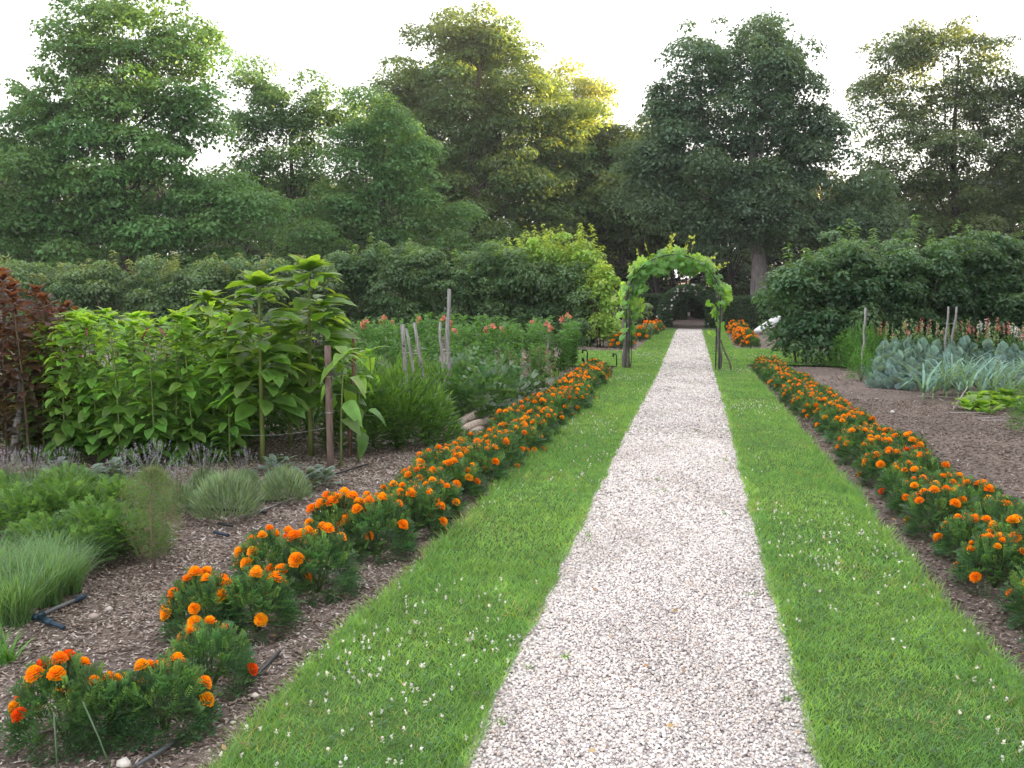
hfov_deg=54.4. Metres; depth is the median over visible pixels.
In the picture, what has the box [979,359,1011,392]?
leek plant
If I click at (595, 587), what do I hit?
leaf litter
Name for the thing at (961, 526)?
marigold plant
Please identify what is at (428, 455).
marigold plant
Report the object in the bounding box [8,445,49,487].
lavender plant
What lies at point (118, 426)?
amaranth plant
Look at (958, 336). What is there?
snapdragon clump
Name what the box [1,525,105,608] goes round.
chive clump
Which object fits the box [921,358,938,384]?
cabbage plant
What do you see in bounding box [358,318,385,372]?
lily clump
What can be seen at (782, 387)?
marigold plant
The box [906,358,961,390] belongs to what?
leek plant
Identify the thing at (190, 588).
marigold plant
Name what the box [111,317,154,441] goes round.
amaranth plant
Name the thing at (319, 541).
marigold plant
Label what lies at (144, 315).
amaranth plant
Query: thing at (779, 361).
marigold plant
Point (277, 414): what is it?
aster bush
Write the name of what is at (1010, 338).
snapdragon clump
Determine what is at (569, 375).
marigold plant
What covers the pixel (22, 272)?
hedge shrub
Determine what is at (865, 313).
wooden stake
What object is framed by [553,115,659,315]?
oak tree
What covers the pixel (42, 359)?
amaranth plant
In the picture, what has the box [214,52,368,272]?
maple tree
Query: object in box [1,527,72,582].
chive clump
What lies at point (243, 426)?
amaranth plant
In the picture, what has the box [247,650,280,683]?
drip hose
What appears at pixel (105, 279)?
hedge shrub
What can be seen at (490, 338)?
lily clump
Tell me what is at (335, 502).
marigold plant
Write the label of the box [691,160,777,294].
woodland tree
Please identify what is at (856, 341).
asparagus fern
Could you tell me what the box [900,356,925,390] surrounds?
cabbage plant
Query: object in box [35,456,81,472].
lambs ear
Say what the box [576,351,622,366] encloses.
lawn
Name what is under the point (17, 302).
red amaranth
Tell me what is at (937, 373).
leek plant
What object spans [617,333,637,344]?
marigold plant
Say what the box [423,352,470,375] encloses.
peony bush
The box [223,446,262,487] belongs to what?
lavender plant
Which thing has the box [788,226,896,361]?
hedge shrub
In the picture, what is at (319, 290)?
hedge shrub
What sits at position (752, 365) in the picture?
marigold plant
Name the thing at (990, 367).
leek plant
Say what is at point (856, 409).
marigold plant
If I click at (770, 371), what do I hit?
marigold plant
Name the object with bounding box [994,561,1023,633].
marigold plant
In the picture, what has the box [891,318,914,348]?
snapdragon clump
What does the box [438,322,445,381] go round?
wooden stake
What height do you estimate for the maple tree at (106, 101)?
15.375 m
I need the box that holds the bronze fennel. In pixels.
[117,462,186,569]
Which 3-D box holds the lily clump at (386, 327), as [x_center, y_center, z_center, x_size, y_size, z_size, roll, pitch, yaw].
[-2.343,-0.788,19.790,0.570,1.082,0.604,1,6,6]
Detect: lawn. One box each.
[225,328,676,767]
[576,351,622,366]
[738,349,836,365]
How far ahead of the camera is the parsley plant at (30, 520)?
5.38 m
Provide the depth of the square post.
8.14 m
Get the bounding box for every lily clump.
[342,324,366,363]
[343,318,368,350]
[356,339,381,369]
[358,314,387,358]
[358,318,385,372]
[372,317,396,363]
[379,318,405,362]
[385,336,414,366]
[388,322,418,375]
[390,316,417,363]
[412,342,438,371]
[413,312,443,356]
[418,326,442,363]
[422,313,446,356]
[438,315,468,355]
[443,324,471,360]
[444,339,464,360]
[450,313,472,353]
[464,313,490,353]
[468,339,496,361]
[470,323,495,360]
[473,313,499,355]
[485,322,517,365]
[497,341,524,376]
[499,316,522,353]
[500,321,524,362]
[519,321,547,372]
[525,317,548,349]
[527,343,551,388]
[530,315,555,364]
[542,321,574,377]
[559,312,582,371]
[559,317,579,361]
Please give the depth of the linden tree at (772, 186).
47.81 m
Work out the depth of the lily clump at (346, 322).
21.94 m
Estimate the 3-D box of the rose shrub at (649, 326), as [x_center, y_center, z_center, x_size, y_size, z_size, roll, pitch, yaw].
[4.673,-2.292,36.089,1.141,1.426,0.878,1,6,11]
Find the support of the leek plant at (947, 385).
on the ground at (820, 376)
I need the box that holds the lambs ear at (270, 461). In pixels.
[247,454,304,475]
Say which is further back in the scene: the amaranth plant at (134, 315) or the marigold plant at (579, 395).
the marigold plant at (579, 395)
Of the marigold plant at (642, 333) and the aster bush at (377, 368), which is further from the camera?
the marigold plant at (642, 333)
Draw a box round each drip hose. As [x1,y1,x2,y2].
[31,593,86,620]
[32,613,65,629]
[134,736,183,767]
[196,508,266,512]
[213,530,229,536]
[218,522,232,526]
[239,497,298,517]
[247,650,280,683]
[309,463,368,477]
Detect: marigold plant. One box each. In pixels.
[0,649,129,767]
[57,669,161,759]
[107,651,224,754]
[157,565,252,642]
[158,615,262,706]
[203,562,308,645]
[227,524,321,593]
[265,521,365,606]
[299,487,380,559]
[333,490,420,567]
[372,476,432,528]
[378,481,454,541]
[390,461,453,502]
[408,442,467,490]
[417,475,467,519]
[434,454,489,502]
[435,439,483,466]
[450,429,502,460]
[454,438,513,487]
[472,430,526,476]
[477,427,505,435]
[484,405,524,429]
[488,427,529,462]
[492,420,527,441]
[498,399,534,421]
[504,421,548,452]
[508,414,554,447]
[519,395,553,408]
[521,405,564,436]
[532,390,549,398]
[536,389,565,414]
[542,393,576,419]
[543,405,567,426]
[544,386,561,392]
[548,377,574,389]
[554,390,582,414]
[555,384,568,390]
[560,372,580,380]
[562,387,592,408]
[563,382,593,402]
[568,367,585,374]
[571,381,596,399]
[574,378,593,394]
[575,363,592,368]
[577,371,602,388]
[578,375,599,390]
[585,357,601,363]
[586,366,609,384]
[592,362,613,375]
[594,364,611,378]
[608,332,634,348]
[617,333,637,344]
[635,326,651,341]
[643,321,659,335]
[652,319,665,330]
[655,322,662,331]
[726,319,735,330]
[726,323,742,334]
[732,327,756,345]
[734,319,747,327]
[739,334,760,347]
[750,358,760,369]
[752,357,769,371]
[754,360,774,375]
[757,363,781,378]
[759,364,783,383]
[767,371,790,389]
[768,355,782,360]
[771,373,797,394]
[772,359,785,363]
[777,382,801,400]
[779,377,803,393]
[779,381,809,404]
[781,365,795,370]
[787,390,819,414]
[789,386,817,406]
[794,372,815,381]
[798,395,833,420]
[802,378,816,384]
[803,380,822,386]
[810,401,843,428]
[813,384,840,394]
[813,404,853,435]
[817,389,843,400]
[820,412,867,443]
[823,397,854,407]
[825,394,849,404]
[830,424,861,452]
[832,424,882,467]
[839,405,869,416]
[846,410,879,425]
[848,434,901,472]
[852,445,907,488]
[855,425,895,454]
[863,421,884,429]
[873,460,930,499]
[880,428,933,455]
[882,473,942,518]
[891,449,955,490]
[895,478,972,543]
[897,444,935,471]
[923,468,966,487]
[926,509,996,562]
[931,475,1007,529]
[946,528,1023,597]
[955,491,1023,547]
[969,510,1023,579]
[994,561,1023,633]
[1018,632,1023,658]
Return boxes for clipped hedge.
[617,293,664,325]
[665,286,687,319]
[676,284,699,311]
[688,287,717,319]
[717,294,783,330]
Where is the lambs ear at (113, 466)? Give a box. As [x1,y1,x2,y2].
[90,457,140,477]
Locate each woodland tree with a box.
[258,168,347,257]
[595,167,689,292]
[605,176,697,293]
[621,175,721,320]
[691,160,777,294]
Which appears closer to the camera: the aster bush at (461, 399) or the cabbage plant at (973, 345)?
the aster bush at (461, 399)
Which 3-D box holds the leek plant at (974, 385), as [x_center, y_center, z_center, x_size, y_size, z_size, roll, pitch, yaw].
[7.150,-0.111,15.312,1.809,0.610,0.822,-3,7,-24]
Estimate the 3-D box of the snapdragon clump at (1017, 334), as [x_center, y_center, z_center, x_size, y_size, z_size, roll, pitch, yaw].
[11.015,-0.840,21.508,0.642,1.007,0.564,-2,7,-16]
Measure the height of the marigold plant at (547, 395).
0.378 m
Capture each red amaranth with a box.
[0,267,25,438]
[0,270,35,458]
[0,280,37,449]
[0,288,52,459]
[0,297,11,411]
[0,342,10,443]
[7,283,58,454]
[18,292,58,444]
[24,292,77,442]
[28,300,74,445]
[52,299,87,419]
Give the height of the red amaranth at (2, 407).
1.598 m
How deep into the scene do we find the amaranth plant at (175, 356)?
9.33 m
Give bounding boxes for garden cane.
[917,396,958,397]
[950,412,986,413]
[952,386,967,410]
[977,417,1014,418]
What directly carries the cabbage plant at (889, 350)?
on the ground at (820, 376)
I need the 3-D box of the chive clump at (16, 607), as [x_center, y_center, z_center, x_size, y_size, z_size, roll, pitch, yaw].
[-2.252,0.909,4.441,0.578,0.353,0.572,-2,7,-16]
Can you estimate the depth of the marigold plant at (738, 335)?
31.15 m
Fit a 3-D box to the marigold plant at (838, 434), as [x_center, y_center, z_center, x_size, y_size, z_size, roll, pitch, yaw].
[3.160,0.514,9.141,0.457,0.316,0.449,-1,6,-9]
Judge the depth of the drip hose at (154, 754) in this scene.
3.22 m
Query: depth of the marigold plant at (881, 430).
8.77 m
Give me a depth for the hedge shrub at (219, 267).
29.68 m
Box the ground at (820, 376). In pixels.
[0,280,1023,767]
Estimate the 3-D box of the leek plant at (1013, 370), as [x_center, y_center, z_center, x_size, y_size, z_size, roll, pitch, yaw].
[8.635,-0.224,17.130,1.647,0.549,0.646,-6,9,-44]
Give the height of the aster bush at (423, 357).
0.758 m
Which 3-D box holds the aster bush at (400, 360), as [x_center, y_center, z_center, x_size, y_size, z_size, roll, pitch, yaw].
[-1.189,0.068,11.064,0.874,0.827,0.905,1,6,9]
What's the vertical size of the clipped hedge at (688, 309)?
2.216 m
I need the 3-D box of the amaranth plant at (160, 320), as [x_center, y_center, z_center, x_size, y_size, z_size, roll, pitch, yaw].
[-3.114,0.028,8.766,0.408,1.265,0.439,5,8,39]
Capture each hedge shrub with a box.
[0,254,69,342]
[42,258,120,343]
[67,250,157,343]
[113,253,182,343]
[152,251,236,341]
[168,252,273,342]
[220,253,302,344]
[269,255,347,344]
[307,232,382,339]
[346,240,426,339]
[382,238,458,339]
[435,249,502,343]
[459,232,539,343]
[505,239,562,344]
[520,249,602,341]
[545,262,621,346]
[751,242,854,366]
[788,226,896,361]
[814,218,930,342]
[873,213,971,343]
[912,224,1023,349]
[945,220,1023,351]
[995,211,1023,347]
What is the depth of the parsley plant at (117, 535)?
5.53 m
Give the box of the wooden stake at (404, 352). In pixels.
[400,324,408,434]
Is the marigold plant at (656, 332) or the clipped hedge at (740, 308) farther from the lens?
the clipped hedge at (740, 308)
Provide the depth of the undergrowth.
63.30 m
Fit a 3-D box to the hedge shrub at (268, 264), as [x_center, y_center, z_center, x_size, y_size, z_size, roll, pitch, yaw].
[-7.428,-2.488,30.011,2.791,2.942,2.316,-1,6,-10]
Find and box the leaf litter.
[93,403,1023,751]
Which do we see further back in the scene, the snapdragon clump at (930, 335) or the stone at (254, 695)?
the snapdragon clump at (930, 335)
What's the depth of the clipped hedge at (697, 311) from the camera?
66.44 m
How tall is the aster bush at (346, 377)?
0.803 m
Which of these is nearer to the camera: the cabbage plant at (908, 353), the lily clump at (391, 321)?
the cabbage plant at (908, 353)
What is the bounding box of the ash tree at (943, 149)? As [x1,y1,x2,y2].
[828,13,1023,250]
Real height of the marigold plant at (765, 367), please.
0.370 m
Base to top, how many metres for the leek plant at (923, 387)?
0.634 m
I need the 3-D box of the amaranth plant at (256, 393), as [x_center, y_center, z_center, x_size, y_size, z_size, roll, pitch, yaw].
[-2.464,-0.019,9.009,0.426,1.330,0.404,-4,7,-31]
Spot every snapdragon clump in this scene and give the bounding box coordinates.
[857,320,884,366]
[868,320,893,360]
[883,323,906,350]
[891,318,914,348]
[903,318,930,349]
[913,321,940,347]
[925,323,947,347]
[938,323,954,349]
[947,319,970,349]
[954,320,980,344]
[974,319,990,349]
[977,325,999,353]
[981,317,1010,351]
[1007,323,1022,347]
[1009,322,1023,350]
[1018,327,1023,351]
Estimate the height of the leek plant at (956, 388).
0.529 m
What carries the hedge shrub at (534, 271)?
on the ground at (820, 376)
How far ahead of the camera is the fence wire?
8.16 m
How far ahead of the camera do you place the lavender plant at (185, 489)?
6.49 m
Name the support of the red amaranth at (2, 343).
on the ground at (820, 376)
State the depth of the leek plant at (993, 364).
17.49 m
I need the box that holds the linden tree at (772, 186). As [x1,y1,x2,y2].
[604,7,924,294]
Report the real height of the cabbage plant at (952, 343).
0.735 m
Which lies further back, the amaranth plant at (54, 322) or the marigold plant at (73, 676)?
the amaranth plant at (54, 322)
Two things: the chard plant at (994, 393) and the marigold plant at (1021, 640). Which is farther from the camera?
the chard plant at (994, 393)
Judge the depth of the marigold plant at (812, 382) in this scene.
14.34 m
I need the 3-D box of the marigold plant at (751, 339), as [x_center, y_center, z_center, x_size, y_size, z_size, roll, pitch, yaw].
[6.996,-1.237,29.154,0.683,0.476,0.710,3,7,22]
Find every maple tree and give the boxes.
[0,0,295,326]
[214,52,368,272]
[270,82,491,323]
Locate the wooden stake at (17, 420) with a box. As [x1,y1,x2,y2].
[10,367,23,462]
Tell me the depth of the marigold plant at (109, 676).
3.31 m
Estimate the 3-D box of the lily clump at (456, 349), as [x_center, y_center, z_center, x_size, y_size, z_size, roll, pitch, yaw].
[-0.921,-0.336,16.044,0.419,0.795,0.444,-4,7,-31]
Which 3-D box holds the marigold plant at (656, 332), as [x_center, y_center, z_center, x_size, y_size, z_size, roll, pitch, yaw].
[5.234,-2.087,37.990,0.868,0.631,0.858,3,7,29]
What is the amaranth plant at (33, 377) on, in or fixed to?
on the ground at (820, 376)
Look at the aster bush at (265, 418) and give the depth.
10.19 m
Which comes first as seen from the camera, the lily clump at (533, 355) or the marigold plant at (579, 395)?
the marigold plant at (579, 395)
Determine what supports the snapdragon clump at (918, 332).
on the ground at (820, 376)
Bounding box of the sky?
[0,0,1023,278]
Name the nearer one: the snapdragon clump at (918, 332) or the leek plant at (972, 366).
the leek plant at (972, 366)
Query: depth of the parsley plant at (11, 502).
5.80 m
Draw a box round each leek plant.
[890,361,979,393]
[900,361,953,398]
[900,368,973,398]
[903,356,993,393]
[906,349,1002,382]
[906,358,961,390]
[918,364,981,393]
[920,363,1008,396]
[926,356,987,379]
[927,352,973,397]
[929,356,1000,395]
[933,360,1018,391]
[937,353,970,388]
[940,359,1021,390]
[946,361,991,394]
[948,360,1022,381]
[949,355,1023,386]
[957,352,1023,382]
[957,353,1010,373]
[964,359,1023,389]
[967,355,1023,381]
[970,353,1023,388]
[970,360,1023,397]
[979,355,1008,390]
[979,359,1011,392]
[995,358,1022,384]
[997,363,1023,392]
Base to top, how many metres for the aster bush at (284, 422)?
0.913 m
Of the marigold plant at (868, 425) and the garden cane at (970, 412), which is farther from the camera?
the garden cane at (970, 412)
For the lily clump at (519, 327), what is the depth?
21.86 m
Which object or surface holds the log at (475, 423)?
on the log at (479, 427)
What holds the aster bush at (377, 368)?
on the ground at (820, 376)
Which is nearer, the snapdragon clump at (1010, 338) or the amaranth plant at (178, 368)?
the amaranth plant at (178, 368)
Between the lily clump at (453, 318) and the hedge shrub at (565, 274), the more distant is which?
the hedge shrub at (565, 274)
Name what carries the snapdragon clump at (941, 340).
on the ground at (820, 376)
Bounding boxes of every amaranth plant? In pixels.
[0,335,24,448]
[13,333,51,455]
[21,324,67,459]
[22,322,58,449]
[39,323,88,463]
[44,310,94,451]
[52,311,102,462]
[52,313,77,436]
[67,307,118,446]
[70,309,104,444]
[70,315,121,462]
[76,310,122,449]
[85,310,143,462]
[90,306,130,445]
[101,318,150,453]
[106,318,159,464]
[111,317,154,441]
[118,311,171,456]
[124,317,183,465]
[131,312,168,429]
[140,315,185,454]
[146,309,204,466]
[159,306,202,449]
[159,308,218,466]
[165,319,200,423]
[169,308,218,453]
[181,307,225,434]
[186,312,236,462]
[202,310,248,453]
[206,312,254,463]
[225,309,259,449]
[230,326,269,443]
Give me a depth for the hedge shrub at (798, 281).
21.93 m
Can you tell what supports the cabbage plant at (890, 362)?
on the ground at (820, 376)
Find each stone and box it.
[88,613,98,619]
[105,606,112,610]
[116,757,130,767]
[251,692,258,697]
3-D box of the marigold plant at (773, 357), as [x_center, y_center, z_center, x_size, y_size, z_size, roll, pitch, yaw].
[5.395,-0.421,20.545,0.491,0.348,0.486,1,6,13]
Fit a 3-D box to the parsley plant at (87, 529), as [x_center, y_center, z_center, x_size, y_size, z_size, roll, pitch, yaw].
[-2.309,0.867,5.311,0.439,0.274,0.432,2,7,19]
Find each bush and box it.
[63,350,110,401]
[93,348,146,416]
[126,351,203,403]
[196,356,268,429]
[215,357,313,434]
[264,357,347,439]
[307,358,367,425]
[316,369,407,450]
[334,355,404,425]
[352,362,443,450]
[357,350,387,379]
[380,355,431,405]
[385,375,464,447]
[399,352,439,375]
[409,360,466,419]
[416,390,467,441]
[420,348,539,427]
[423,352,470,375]
[428,345,506,392]
[447,374,483,418]
[463,352,553,408]
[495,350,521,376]
[518,346,561,381]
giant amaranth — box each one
[160,289,258,415]
[198,308,269,449]
[203,269,321,462]
[247,320,323,447]
[251,253,368,456]
[281,298,375,450]
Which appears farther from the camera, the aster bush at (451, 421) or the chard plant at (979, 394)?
the chard plant at (979, 394)
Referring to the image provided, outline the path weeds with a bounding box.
[496,383,795,726]
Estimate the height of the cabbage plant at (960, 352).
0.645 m
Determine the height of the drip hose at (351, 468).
0.038 m
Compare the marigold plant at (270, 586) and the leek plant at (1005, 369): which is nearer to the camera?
the marigold plant at (270, 586)
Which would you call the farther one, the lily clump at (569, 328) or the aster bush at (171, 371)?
the lily clump at (569, 328)
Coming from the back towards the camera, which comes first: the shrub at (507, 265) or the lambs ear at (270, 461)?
the shrub at (507, 265)
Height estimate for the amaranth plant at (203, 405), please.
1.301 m
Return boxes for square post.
[324,345,333,467]
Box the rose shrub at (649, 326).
[627,302,656,335]
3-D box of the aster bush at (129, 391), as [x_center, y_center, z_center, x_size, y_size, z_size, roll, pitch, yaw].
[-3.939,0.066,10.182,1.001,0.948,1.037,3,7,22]
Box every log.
[445,411,478,432]
[457,418,490,435]
[469,426,486,433]
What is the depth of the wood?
82.20 m
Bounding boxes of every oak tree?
[347,0,614,316]
[533,57,624,261]
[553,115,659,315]
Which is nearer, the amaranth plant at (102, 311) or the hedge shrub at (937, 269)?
the amaranth plant at (102, 311)
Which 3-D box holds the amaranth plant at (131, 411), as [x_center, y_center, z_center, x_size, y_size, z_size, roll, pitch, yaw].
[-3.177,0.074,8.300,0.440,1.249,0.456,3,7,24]
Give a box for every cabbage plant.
[861,343,885,377]
[864,356,884,387]
[870,342,897,369]
[874,339,895,358]
[879,357,896,388]
[885,349,908,388]
[892,338,904,353]
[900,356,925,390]
[903,334,915,353]
[904,347,920,370]
[914,336,928,357]
[914,343,925,369]
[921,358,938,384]
[924,339,943,359]
[925,344,941,372]
[938,344,955,371]
[946,338,966,364]
[948,346,973,375]
[956,335,980,368]
[970,342,985,363]
[978,338,993,361]
[986,339,1016,372]
[1009,343,1019,366]
[1018,341,1023,373]
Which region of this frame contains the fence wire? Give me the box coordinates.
[244,428,322,435]
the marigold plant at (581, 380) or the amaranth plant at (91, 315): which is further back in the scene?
the marigold plant at (581, 380)
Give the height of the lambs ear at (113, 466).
0.156 m
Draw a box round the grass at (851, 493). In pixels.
[189,329,1023,767]
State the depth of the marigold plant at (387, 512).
5.47 m
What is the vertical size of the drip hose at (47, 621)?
0.030 m
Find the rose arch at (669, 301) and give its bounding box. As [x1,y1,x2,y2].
[656,283,718,327]
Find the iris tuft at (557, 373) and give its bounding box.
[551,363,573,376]
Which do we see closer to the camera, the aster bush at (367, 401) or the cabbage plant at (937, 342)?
the aster bush at (367, 401)
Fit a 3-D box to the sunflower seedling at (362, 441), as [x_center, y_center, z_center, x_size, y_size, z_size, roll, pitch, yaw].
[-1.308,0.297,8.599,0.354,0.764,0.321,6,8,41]
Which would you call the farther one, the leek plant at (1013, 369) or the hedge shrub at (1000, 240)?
the hedge shrub at (1000, 240)
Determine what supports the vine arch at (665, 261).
on the ground at (820, 376)
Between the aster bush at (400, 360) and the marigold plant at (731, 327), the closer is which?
the aster bush at (400, 360)
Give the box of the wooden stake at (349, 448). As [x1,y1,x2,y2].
[347,334,355,454]
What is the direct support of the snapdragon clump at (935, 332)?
on the ground at (820, 376)
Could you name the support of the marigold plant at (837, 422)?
on the ground at (820, 376)
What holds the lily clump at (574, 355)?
on the ground at (820, 376)
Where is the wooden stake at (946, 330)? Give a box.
[943,306,949,348]
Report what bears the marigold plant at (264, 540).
on the ground at (820, 376)
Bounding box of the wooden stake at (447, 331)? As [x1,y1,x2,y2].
[444,289,451,376]
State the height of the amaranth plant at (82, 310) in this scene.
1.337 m
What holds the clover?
on the lawn at (599, 357)
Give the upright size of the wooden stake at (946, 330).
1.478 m
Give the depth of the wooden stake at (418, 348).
11.17 m
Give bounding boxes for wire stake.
[53,712,57,767]
[82,701,110,767]
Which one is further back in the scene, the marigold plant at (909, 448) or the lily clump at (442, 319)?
the lily clump at (442, 319)
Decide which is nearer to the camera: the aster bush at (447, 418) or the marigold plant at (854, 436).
the marigold plant at (854, 436)
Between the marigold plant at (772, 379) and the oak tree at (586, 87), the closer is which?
the marigold plant at (772, 379)
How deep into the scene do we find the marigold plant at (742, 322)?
41.70 m
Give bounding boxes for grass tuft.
[0,621,16,648]
[0,626,36,666]
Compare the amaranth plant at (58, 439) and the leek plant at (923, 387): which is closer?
the amaranth plant at (58, 439)
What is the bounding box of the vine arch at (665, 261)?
[610,233,732,369]
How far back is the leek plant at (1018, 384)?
15.43 m
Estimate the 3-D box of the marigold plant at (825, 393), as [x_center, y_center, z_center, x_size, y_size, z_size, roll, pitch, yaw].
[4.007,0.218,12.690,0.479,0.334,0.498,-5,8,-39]
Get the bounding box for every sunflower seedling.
[320,346,366,466]
[336,346,391,446]
[343,375,385,460]
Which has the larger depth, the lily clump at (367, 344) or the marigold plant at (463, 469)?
the lily clump at (367, 344)
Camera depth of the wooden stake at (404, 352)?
10.00 m
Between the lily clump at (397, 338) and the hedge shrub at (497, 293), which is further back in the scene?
the hedge shrub at (497, 293)
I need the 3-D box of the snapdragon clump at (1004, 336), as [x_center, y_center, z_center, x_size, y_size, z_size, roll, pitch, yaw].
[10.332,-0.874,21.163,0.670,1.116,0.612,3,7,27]
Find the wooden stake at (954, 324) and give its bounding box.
[950,307,957,342]
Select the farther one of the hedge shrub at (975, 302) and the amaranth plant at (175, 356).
the hedge shrub at (975, 302)
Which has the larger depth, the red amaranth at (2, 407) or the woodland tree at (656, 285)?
the woodland tree at (656, 285)
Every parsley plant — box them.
[0,469,38,526]
[0,480,73,542]
[0,508,82,558]
[10,474,107,536]
[26,462,106,504]
[40,493,148,559]
[40,521,120,570]
[69,472,159,528]
[97,510,176,557]
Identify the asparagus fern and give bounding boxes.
[828,326,861,368]
[837,321,878,368]
[846,346,873,381]
[855,324,889,365]
[1005,381,1023,431]
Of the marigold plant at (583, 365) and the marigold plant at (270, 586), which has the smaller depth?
the marigold plant at (270, 586)
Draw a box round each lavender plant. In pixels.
[0,448,24,486]
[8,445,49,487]
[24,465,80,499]
[42,445,79,476]
[104,446,157,508]
[129,437,177,496]
[156,454,197,513]
[181,442,223,492]
[184,465,265,520]
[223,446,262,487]
[257,462,314,503]
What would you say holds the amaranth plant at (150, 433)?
on the ground at (820, 376)
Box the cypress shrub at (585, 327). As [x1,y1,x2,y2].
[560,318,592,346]
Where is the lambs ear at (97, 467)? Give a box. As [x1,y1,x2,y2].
[75,463,114,478]
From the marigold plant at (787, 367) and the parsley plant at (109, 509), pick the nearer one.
the parsley plant at (109, 509)
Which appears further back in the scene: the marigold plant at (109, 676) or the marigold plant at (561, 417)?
the marigold plant at (561, 417)
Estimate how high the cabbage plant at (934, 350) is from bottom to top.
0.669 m
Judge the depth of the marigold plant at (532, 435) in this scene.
8.89 m
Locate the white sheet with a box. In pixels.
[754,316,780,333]
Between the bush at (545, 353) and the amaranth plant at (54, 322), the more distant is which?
the bush at (545, 353)
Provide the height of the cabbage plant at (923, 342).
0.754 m
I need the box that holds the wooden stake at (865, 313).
[860,308,866,378]
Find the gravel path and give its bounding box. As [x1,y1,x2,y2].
[465,329,821,767]
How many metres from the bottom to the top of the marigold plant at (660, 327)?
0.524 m
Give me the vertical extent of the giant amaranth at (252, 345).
1.319 m
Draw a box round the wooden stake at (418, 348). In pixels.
[413,322,425,387]
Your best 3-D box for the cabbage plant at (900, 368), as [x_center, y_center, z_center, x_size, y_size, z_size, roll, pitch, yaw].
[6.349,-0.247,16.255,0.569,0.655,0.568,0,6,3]
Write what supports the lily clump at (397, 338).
on the ground at (820, 376)
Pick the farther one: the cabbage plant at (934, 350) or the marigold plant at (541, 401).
the cabbage plant at (934, 350)
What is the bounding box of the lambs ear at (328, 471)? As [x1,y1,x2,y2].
[304,464,349,484]
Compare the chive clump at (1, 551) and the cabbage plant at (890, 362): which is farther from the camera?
the cabbage plant at (890, 362)
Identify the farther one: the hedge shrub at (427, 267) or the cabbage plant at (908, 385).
the hedge shrub at (427, 267)
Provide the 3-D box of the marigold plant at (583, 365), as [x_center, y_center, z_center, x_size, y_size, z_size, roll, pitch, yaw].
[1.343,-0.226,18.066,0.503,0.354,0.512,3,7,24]
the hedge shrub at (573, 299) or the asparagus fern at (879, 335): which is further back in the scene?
the hedge shrub at (573, 299)
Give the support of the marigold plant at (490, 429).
on the ground at (820, 376)
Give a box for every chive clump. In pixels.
[0,520,91,572]
[0,529,52,593]
[0,544,67,628]
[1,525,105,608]
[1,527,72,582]
[34,532,119,595]
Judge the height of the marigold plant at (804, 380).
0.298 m
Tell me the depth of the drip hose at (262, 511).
6.54 m
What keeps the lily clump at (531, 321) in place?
on the ground at (820, 376)
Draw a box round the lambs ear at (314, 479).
[293,466,332,490]
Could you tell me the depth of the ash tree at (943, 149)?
59.08 m
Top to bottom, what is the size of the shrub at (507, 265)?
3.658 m
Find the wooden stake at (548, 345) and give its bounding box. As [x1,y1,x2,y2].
[546,323,551,376]
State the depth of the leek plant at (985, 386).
14.59 m
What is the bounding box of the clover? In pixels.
[219,352,1023,767]
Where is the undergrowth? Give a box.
[0,240,969,311]
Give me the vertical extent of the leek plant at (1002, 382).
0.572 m
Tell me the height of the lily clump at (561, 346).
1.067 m
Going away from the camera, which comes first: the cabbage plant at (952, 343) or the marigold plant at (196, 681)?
the marigold plant at (196, 681)
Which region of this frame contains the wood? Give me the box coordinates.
[0,134,1023,309]
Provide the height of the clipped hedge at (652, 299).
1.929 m
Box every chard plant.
[952,394,979,409]
[956,391,989,399]
[971,398,1004,413]
[981,390,1003,396]
[983,394,1009,406]
[989,386,1019,397]
[990,396,1023,409]
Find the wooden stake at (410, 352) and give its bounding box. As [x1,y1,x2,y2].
[405,328,418,397]
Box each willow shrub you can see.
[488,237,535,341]
[513,224,567,333]
[539,223,585,341]
[565,223,613,345]
[582,259,622,347]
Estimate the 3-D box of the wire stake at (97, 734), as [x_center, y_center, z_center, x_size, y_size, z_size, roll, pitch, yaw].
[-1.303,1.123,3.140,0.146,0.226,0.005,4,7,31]
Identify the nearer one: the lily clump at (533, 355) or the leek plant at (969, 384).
the leek plant at (969, 384)
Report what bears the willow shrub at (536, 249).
on the ground at (820, 376)
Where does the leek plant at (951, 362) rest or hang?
on the ground at (820, 376)

